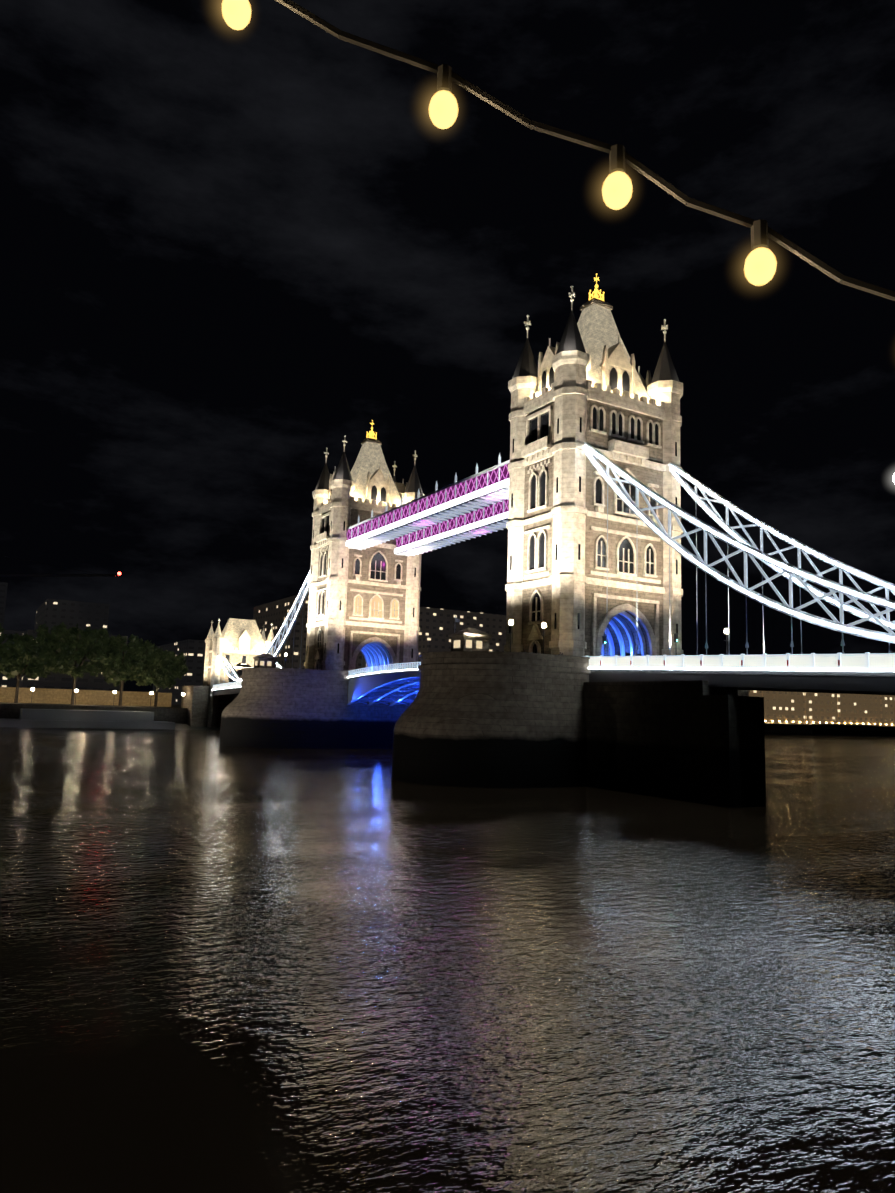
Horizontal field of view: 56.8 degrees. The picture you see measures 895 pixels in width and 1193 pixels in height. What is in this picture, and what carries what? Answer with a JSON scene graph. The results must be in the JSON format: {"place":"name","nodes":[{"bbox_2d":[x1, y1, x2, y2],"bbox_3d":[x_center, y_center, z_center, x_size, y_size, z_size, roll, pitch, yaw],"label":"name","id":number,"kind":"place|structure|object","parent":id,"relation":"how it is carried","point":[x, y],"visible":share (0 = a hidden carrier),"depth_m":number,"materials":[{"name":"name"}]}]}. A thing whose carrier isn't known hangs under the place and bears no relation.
{"place":"outdoors","nodes":[
{"label":"outdoors","id":0,"kind":"place"},
{"bbox_2d":[0,623,4,646],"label":"plane tree","id":1,"kind":"object","parent":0,"point":[1,630],"visible":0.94,"depth_m":257.11,"materials":[{"name":"green plant"}]},
{"bbox_2d":[34,599,109,630],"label":"city building","id":2,"kind":"structure","parent":0,"point":[50,613],"depth_m":429.65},
{"bbox_2d":[153,639,241,704],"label":"city building","id":3,"kind":"structure","parent":0,"point":[193,651],"depth_m":429.41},
{"bbox_2d":[313,508,406,671],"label":"tower wall panels","id":4,"kind":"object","parent":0,"point":[390,556],"depth_m":188.95,"materials":[{"name":"beige stone"}]},
{"bbox_2d":[354,595,397,616],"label":"arched windows","id":5,"kind":"structure","parent":4,"relation":"in","point":[376,599],"depth_m":188.44,"materials":[{"name":"beige glass"}]},
{"bbox_2d":[253,595,505,671],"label":"buildings","id":6,"kind":"structure","parent":0,"point":[435,622],"depth_m":373.75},
{"bbox_2d":[346,460,509,554],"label":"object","id":7,"kind":"object","parent":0,"point":[448,487],"visible":0.15,"depth_m":157.41,"materials":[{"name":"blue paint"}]},
{"bbox_2d":[346,478,508,552],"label":"girder","id":8,"kind":"object","parent":7,"relation":"attached to","point":[478,493],"visible":0.21,"depth_m":159.97,"materials":[{"name":"white metal"}]},
{"bbox_2d":[347,464,508,546],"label":"panels","id":9,"kind":"object","parent":7,"relation":"attached to","point":[436,505],"visible":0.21,"depth_m":160.90,"materials":[{"name":"purple metal"}]},
{"bbox_2d":[348,454,508,555],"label":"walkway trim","id":10,"kind":"structure","parent":7,"relation":"attached to","point":[417,526],"depth_m":162.88,"materials":[{"name":"grey paint"}]},
{"bbox_2d":[348,463,509,546],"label":"lattice","id":11,"kind":"object","parent":7,"relation":"attached to","point":[505,471],"visible":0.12,"depth_m":160.16,"materials":[{"name":"purple metal"}]},
{"bbox_2d":[0,727,894,1192],"bbox_3d":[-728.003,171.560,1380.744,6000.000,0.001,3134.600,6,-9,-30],"label":"river water","id":12,"kind":"structure","parent":0,"point":[234,969],"depth_m":29.20,"materials":[{"name":"black liquid"}]},
{"bbox_2d":[0,709,174,729],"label":"tower pier pontoon","id":13,"kind":"object","parent":12,"relation":"on","point":[57,718],"visible":1,"depth_m":241.51,"materials":[{"name":"grey"}]},
{"bbox_2d":[181,650,262,727],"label":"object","id":14,"kind":"structure","parent":12,"relation":"in","point":[195,700],"depth_m":266.75,"materials":[{"name":"beige stone"}]},
{"bbox_2d":[226,655,245,663],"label":"window","id":15,"kind":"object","parent":14,"relation":"in","point":[243,659],"visible":0.52,"depth_m":271.98,"materials":[{"name":"black glass"}]},
{"bbox_2d":[203,630,275,727],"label":"abutment dressings","id":16,"kind":"structure","parent":14,"relation":"attached to","point":[214,646],"depth_m":268.08,"materials":[{"name":"beige stone"}]},
{"bbox_2d":[206,618,273,652],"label":"gatehouse roof","id":17,"kind":"structure","parent":16,"relation":"on","point":[234,628],"depth_m":276.07,"materials":[{"name":"beige stone"}]},
{"bbox_2d":[219,667,409,748],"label":"pier","id":18,"kind":"structure","parent":12,"relation":"in","point":[290,708],"depth_m":173.96,"materials":[{"name":"stone"}]},
{"bbox_2d":[212,688,240,695],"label":"span girders","id":19,"kind":"object","parent":18,"relation":"on","point":[236,692],"visible":0.15,"depth_m":252.94,"materials":[{"name":"grey metal"}]},
{"bbox_2d":[213,687,240,690],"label":"bridge deck edge","id":20,"kind":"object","parent":19,"relation":"on","point":[227,689],"depth_m":250.28,"materials":[{"name":"metal"}]},
{"bbox_2d":[212,681,240,689],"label":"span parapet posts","id":21,"kind":"object","parent":20,"relation":"on","point":[228,685],"visible":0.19,"depth_m":251.46,"materials":[{"name":"white metal"}]},
{"bbox_2d":[214,682,240,688],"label":"railing panels","id":22,"kind":"object","parent":20,"relation":"on","point":[226,685],"depth_m":251.53,"materials":[{"name":"white metal"}]},
{"bbox_2d":[213,571,309,689],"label":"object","id":23,"kind":"object","parent":20,"relation":"on","point":[273,640],"visible":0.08,"depth_m":217.81,"materials":[{"name":"white metal"}]},
{"bbox_2d":[253,653,277,667],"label":"pier cabin","id":24,"kind":"object","parent":18,"relation":"on","point":[265,657],"visible":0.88,"depth_m":181.33,"materials":[{"name":"grey stone"}]},
{"bbox_2d":[255,661,270,665],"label":"cabin windows","id":25,"kind":"structure","parent":24,"relation":"in","point":[262,663],"depth_m":181.09,"materials":[{"name":"yellow glass"}]},
{"bbox_2d":[304,438,423,671],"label":"tower dressings","id":26,"kind":"structure","parent":18,"relation":"on","point":[341,503],"depth_m":188.89,"materials":[{"name":"beige stone"}]},
{"bbox_2d":[219,573,309,681],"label":"span chains","id":27,"kind":"object","parent":26,"relation":"attached to","point":[283,627],"visible":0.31,"depth_m":215.25,"materials":[{"name":"white metal"}]},
{"bbox_2d":[221,578,309,677],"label":"chain bracing","id":28,"kind":"object","parent":27,"relation":"attached to","point":[286,627],"visible":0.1,"depth_m":216.71,"materials":[{"name":"white metal"}]},
{"bbox_2d":[223,601,361,681],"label":"span hangers","id":29,"kind":"object","parent":27,"relation":"hanging from","point":[285,650],"visible":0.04,"depth_m":209.14},
{"bbox_2d":[307,485,415,669],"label":"tower windows","id":30,"kind":"structure","parent":26,"relation":"in","point":[378,557],"depth_m":190.22,"materials":[{"name":"glass"}]},
{"bbox_2d":[315,452,422,492],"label":"turret spires","id":31,"kind":"object","parent":26,"relation":"on","point":[343,472],"visible":0.5,"depth_m":196.49,"materials":[{"name":"black stone"}]},
{"bbox_2d":[324,435,417,481],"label":"turret finials","id":32,"kind":"object","parent":31,"relation":"on","point":[393,466],"visible":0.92,"depth_m":199.07,"materials":[{"name":"grey stone"}]},
{"bbox_2d":[350,441,400,506],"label":"tower roof","id":33,"kind":"structure","parent":26,"relation":"on","point":[370,458],"depth_m":196.43,"materials":[{"name":"grey stone"}]},
{"bbox_2d":[366,420,376,438],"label":"gold finial","id":34,"kind":"object","parent":33,"relation":"on","point":[371,432],"visible":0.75,"depth_m":199.76,"materials":[{"name":"gold metal"}]},
{"bbox_2d":[361,641,390,672],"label":"tower arch ribs","id":35,"kind":"object","parent":26,"relation":"attached to","point":[371,647],"visible":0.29,"depth_m":193.74,"materials":[{"name":"blue metal"}]},
{"bbox_2d":[0,702,894,735],"bbox_3d":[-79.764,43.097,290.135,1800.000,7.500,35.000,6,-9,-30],"label":"quay wall","id":36,"kind":"structure","parent":12,"relation":"in","point":[8,710],"depth_m":265.54,"materials":[{"name":"stone"}]},
{"bbox_2d":[0,631,51,702],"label":"plane tree","id":37,"kind":"object","parent":36,"relation":"on","point":[16,649],"depth_m":258.97,"materials":[{"name":"green plant"}]},
{"bbox_2d":[36,621,118,704],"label":"plane tree","id":38,"kind":"object","parent":36,"relation":"on","point":[96,655],"depth_m":263.58,"materials":[{"name":"green plant"}]},
{"bbox_2d":[31,691,182,707],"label":"lamp posts","id":39,"kind":"object","parent":36,"relation":"on","point":[113,702],"visible":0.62,"depth_m":257.52,"materials":[{"name":"grey metal"}]},
{"bbox_2d":[31,688,184,695],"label":"street lamp globes","id":40,"kind":"object","parent":39,"relation":"attached to","point":[114,692],"visible":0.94,"depth_m":257.64,"materials":[{"name":"white glass"}]},
{"bbox_2d":[94,634,157,705],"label":"plane tree","id":41,"kind":"object","parent":36,"relation":"on","point":[136,660],"depth_m":274.42,"materials":[{"name":"green plant"}]},
{"bbox_2d":[133,647,188,706],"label":"plane tree","id":42,"kind":"object","parent":36,"relation":"on","point":[167,669],"depth_m":282.84,"materials":[{"name":"green plant"}]},
{"bbox_2d":[392,651,748,787],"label":"pier","id":43,"kind":"structure","parent":12,"relation":"in","point":[486,719],"depth_m":102.76,"materials":[{"name":"stone"}]},
{"bbox_2d":[348,670,420,678],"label":"bridge deck edge","id":44,"kind":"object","parent":43,"relation":"on","point":[384,673],"depth_m":163.54,"materials":[{"name":"metal"}]},
{"bbox_2d":[347,669,417,677],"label":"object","id":45,"kind":"object","parent":44,"relation":"attached to","point":[382,672],"visible":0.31,"depth_m":164.31,"materials":[{"name":"white metal"}]},
{"bbox_2d":[347,672,419,705],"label":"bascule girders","id":46,"kind":"object","parent":44,"relation":"attached to","point":[399,687],"visible":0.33,"depth_m":172.79,"materials":[{"name":"blue metal"}]},
{"bbox_2d":[348,662,420,676],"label":"bridge railing","id":47,"kind":"object","parent":44,"relation":"on","point":[377,668],"visible":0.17,"depth_m":164.49,"materials":[{"name":"white metal"}]},
{"bbox_2d":[507,625,511,651],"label":"pier lamp","id":48,"kind":"object","parent":43,"relation":"attached to","point":[510,632],"visible":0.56,"depth_m":105.24,"materials":[{"name":"grey metal"}]},
{"bbox_2d":[543,628,547,653],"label":"pier lamp","id":49,"kind":"object","parent":43,"relation":"on","point":[543,639],"visible":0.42,"depth_m":107.52,"materials":[{"name":"black metal"}]},
{"bbox_2d":[504,298,682,655],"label":"tower dressings","id":50,"kind":"structure","parent":43,"relation":"on","point":[571,391],"depth_m":119.15,"materials":[{"name":"beige stone"}]},
{"bbox_2d":[589,672,894,694],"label":"span girders","id":51,"kind":"object","parent":43,"relation":"on","point":[846,684],"visible":0.75,"depth_m":85.42,"materials":[{"name":"grey metal"}]},
{"bbox_2d":[591,669,894,676],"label":"bridge deck edge","id":52,"kind":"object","parent":51,"relation":"on","point":[823,673],"depth_m":85.33,"materials":[{"name":"metal"}]},
{"bbox_2d":[602,636,606,655],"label":"traffic light","id":53,"kind":"object","parent":52,"relation":"on","point":[603,640],"visible":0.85,"depth_m":107.14,"materials":[{"name":"grey metal"}]},
{"bbox_2d":[673,633,678,654],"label":"traffic light","id":54,"kind":"object","parent":52,"relation":"on","point":[675,637],"visible":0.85,"depth_m":96.39,"materials":[{"name":"grey metal"}]},
{"bbox_2d":[581,652,894,669],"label":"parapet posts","id":55,"kind":"object","parent":52,"relation":"on","point":[787,655],"visible":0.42,"depth_m":85.91,"materials":[{"name":"white metal"}]},
{"bbox_2d":[584,446,894,671],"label":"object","id":56,"kind":"object","parent":52,"relation":"on","point":[761,556],"visible":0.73,"depth_m":94.82,"materials":[{"name":"white metal"}]},
{"bbox_2d":[589,655,894,669],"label":"parapet panels","id":57,"kind":"object","parent":52,"relation":"on","point":[875,661],"visible":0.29,"depth_m":85.26,"materials":[{"name":"white metal"}]},
{"bbox_2d":[600,660,839,665],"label":"span south shields","id":58,"kind":"object","parent":57,"relation":"attached to","point":[701,662],"visible":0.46,"depth_m":91.60,"materials":[{"name":"metal"}]},
{"bbox_2d":[584,680,765,807],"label":"bridge pier","id":59,"kind":"structure","parent":12,"relation":"in","point":[701,742],"depth_m":92.60,"materials":[{"name":"black stone"}]},
{"bbox_2d":[811,723,894,735],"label":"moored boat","id":60,"kind":"object","parent":12,"relation":"on","point":[826,732],"visible":0.36,"depth_m":442.49,"materials":[{"name":"black"}]},
{"bbox_2d":[0,0,894,691],"label":"sky","id":61,"kind":"structure","parent":0,"point":[227,254],"materials":[{"name":"black"}]},
{"bbox_2d":[4,723,894,738],"bbox_3d":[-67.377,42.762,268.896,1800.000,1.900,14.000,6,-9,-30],"label":"foreshore","id":62,"kind":"structure","parent":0,"point":[179,726],"depth_m":411.64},
{"bbox_2d":[418,636,505,665],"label":"building","id":63,"kind":"structure","parent":0,"point":[426,644],"depth_m":365.65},
{"bbox_2d":[448,627,492,650],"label":"pier cabin","id":64,"kind":"object","parent":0,"point":[474,635],"visible":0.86,"depth_m":108.62,"materials":[{"name":"brown stone"}]},
{"bbox_2d":[454,640,481,648],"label":"lit windows","id":65,"kind":"structure","parent":64,"relation":"attached to","point":[468,644],"depth_m":108.37,"materials":[{"name":"yellow glass"}]},
{"bbox_2d":[275,0,894,300],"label":"festoon wire","id":66,"kind":"object","parent":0,"point":[685,199],"visible":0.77,"depth_m":1.76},
{"bbox_2d":[437,64,768,250],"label":"bulb sockets","id":67,"kind":"object","parent":66,"relation":"attached to","point":[759,228],"visible":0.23,"depth_m":1.75,"materials":[{"name":"black plastic"}]},
{"bbox_2d":[222,0,776,285],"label":"light bulbs","id":68,"kind":"object","parent":67,"relation":"attached to","point":[760,265],"visible":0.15,"depth_m":1.74,"materials":[{"name":"yellow glass"}]},
{"bbox_2d":[521,399,662,655],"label":"tower walls","id":69,"kind":"structure","parent":0,"point":[646,477],"depth_m":118.98,"materials":[{"name":"beige stone"}]},
{"bbox_2d":[509,367,677,652],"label":"windows","id":70,"kind":"structure","parent":69,"relation":"in","point":[625,544],"depth_m":119.72,"materials":[{"name":"black glass"}]},
{"bbox_2d":[577,303,649,402],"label":"tower roof","id":71,"kind":"structure","parent":69,"relation":"on","point":[597,327],"depth_m":126.41,"materials":[{"name":"grey stone"}]},
{"bbox_2d":[588,273,604,300],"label":"golden crown finial","id":72,"kind":"object","parent":71,"relation":"on","point":[596,292],"visible":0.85,"depth_m":129.68,"materials":[{"name":"gold metal"}]},
{"bbox_2d":[602,611,645,655],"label":"arch ribs","id":73,"kind":"object","parent":69,"relation":"in","point":[622,622],"visible":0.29,"depth_m":121.71,"materials":[{"name":"blue metal"}]},
{"bbox_2d":[584,442,894,642],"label":"suspension chains","id":74,"kind":"object","parent":69,"relation":"attached to","point":[730,536],"visible":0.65,"depth_m":96.86,"materials":[{"name":"white metal"}]},
{"bbox_2d":[605,483,890,655],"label":"suspension rods","id":75,"kind":"object","parent":74,"relation":"hanging from","point":[791,645],"visible":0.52,"depth_m":101.87,"materials":[{"name":"white metal"}]},
{"bbox_2d":[606,466,894,633],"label":"truss bracing","id":76,"kind":"object","parent":74,"relation":"attached to","point":[840,599],"visible":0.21,"depth_m":93.91,"materials":[{"name":"white metal"}]},
{"bbox_2d":[512,311,678,382],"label":"turret spires","id":77,"kind":"object","parent":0,"point":[571,339],"visible":0.42,"depth_m":126.35,"materials":[{"name":"black stone"}]},
{"bbox_2d":[524,285,667,373],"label":"finials","id":78,"kind":"object","parent":77,"relation":"on","point":[572,295],"visible":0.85,"depth_m":128.75,"materials":[{"name":"grey stone"}]},
{"bbox_2d":[749,690,761,696],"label":"warehouse","id":79,"kind":"structure","parent":0,"point":[752,693],"depth_m":423.98,"materials":[{"name":"brown brick"}]},
{"bbox_2d":[762,691,804,723],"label":"warehouse","id":80,"kind":"structure","parent":0,"point":[782,707],"depth_m":434.36,"materials":[{"name":"brown brick"}]},
{"bbox_2d":[804,692,837,723],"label":"warehouse","id":81,"kind":"structure","parent":0,"point":[821,707],"depth_m":449.77,"materials":[{"name":"brown brick"}]},
{"bbox_2d":[837,693,880,725],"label":"warehouse","id":82,"kind":"structure","parent":0,"point":[861,709],"depth_m":466.74,"materials":[{"name":"brown brick"}]},
{"bbox_2d":[880,695,894,726],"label":"warehouse","id":83,"kind":"structure","parent":0,"point":[888,710],"depth_m":480.35,"materials":[{"name":"brown brick"}]},
{"bbox_3d":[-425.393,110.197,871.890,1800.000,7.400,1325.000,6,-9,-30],"label":"ground","id":84,"kind":"structure","parent":0,"visible":0},
{"bbox_2d":[0,582,7,628],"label":"city building","id":85,"kind":"structure","parent":84,"relation":"on","point":[3,590],"depth_m":491.97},
{"bbox_2d":[0,630,24,686],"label":"city building","id":86,"kind":"structure","parent":84,"relation":"on","point":[7,682],"depth_m":322.50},
{"bbox_2d":[19,630,127,690],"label":"city building","id":87,"kind":"structure","parent":84,"relation":"on","point":[65,681],"depth_m":310.10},
{"bbox_2d":[0,687,171,706],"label":"tower of london wall","id":88,"kind":"structure","parent":84,"relation":"on","point":[63,696],"depth_m":285.68,"materials":[{"name":"brown stone"}]}
]}

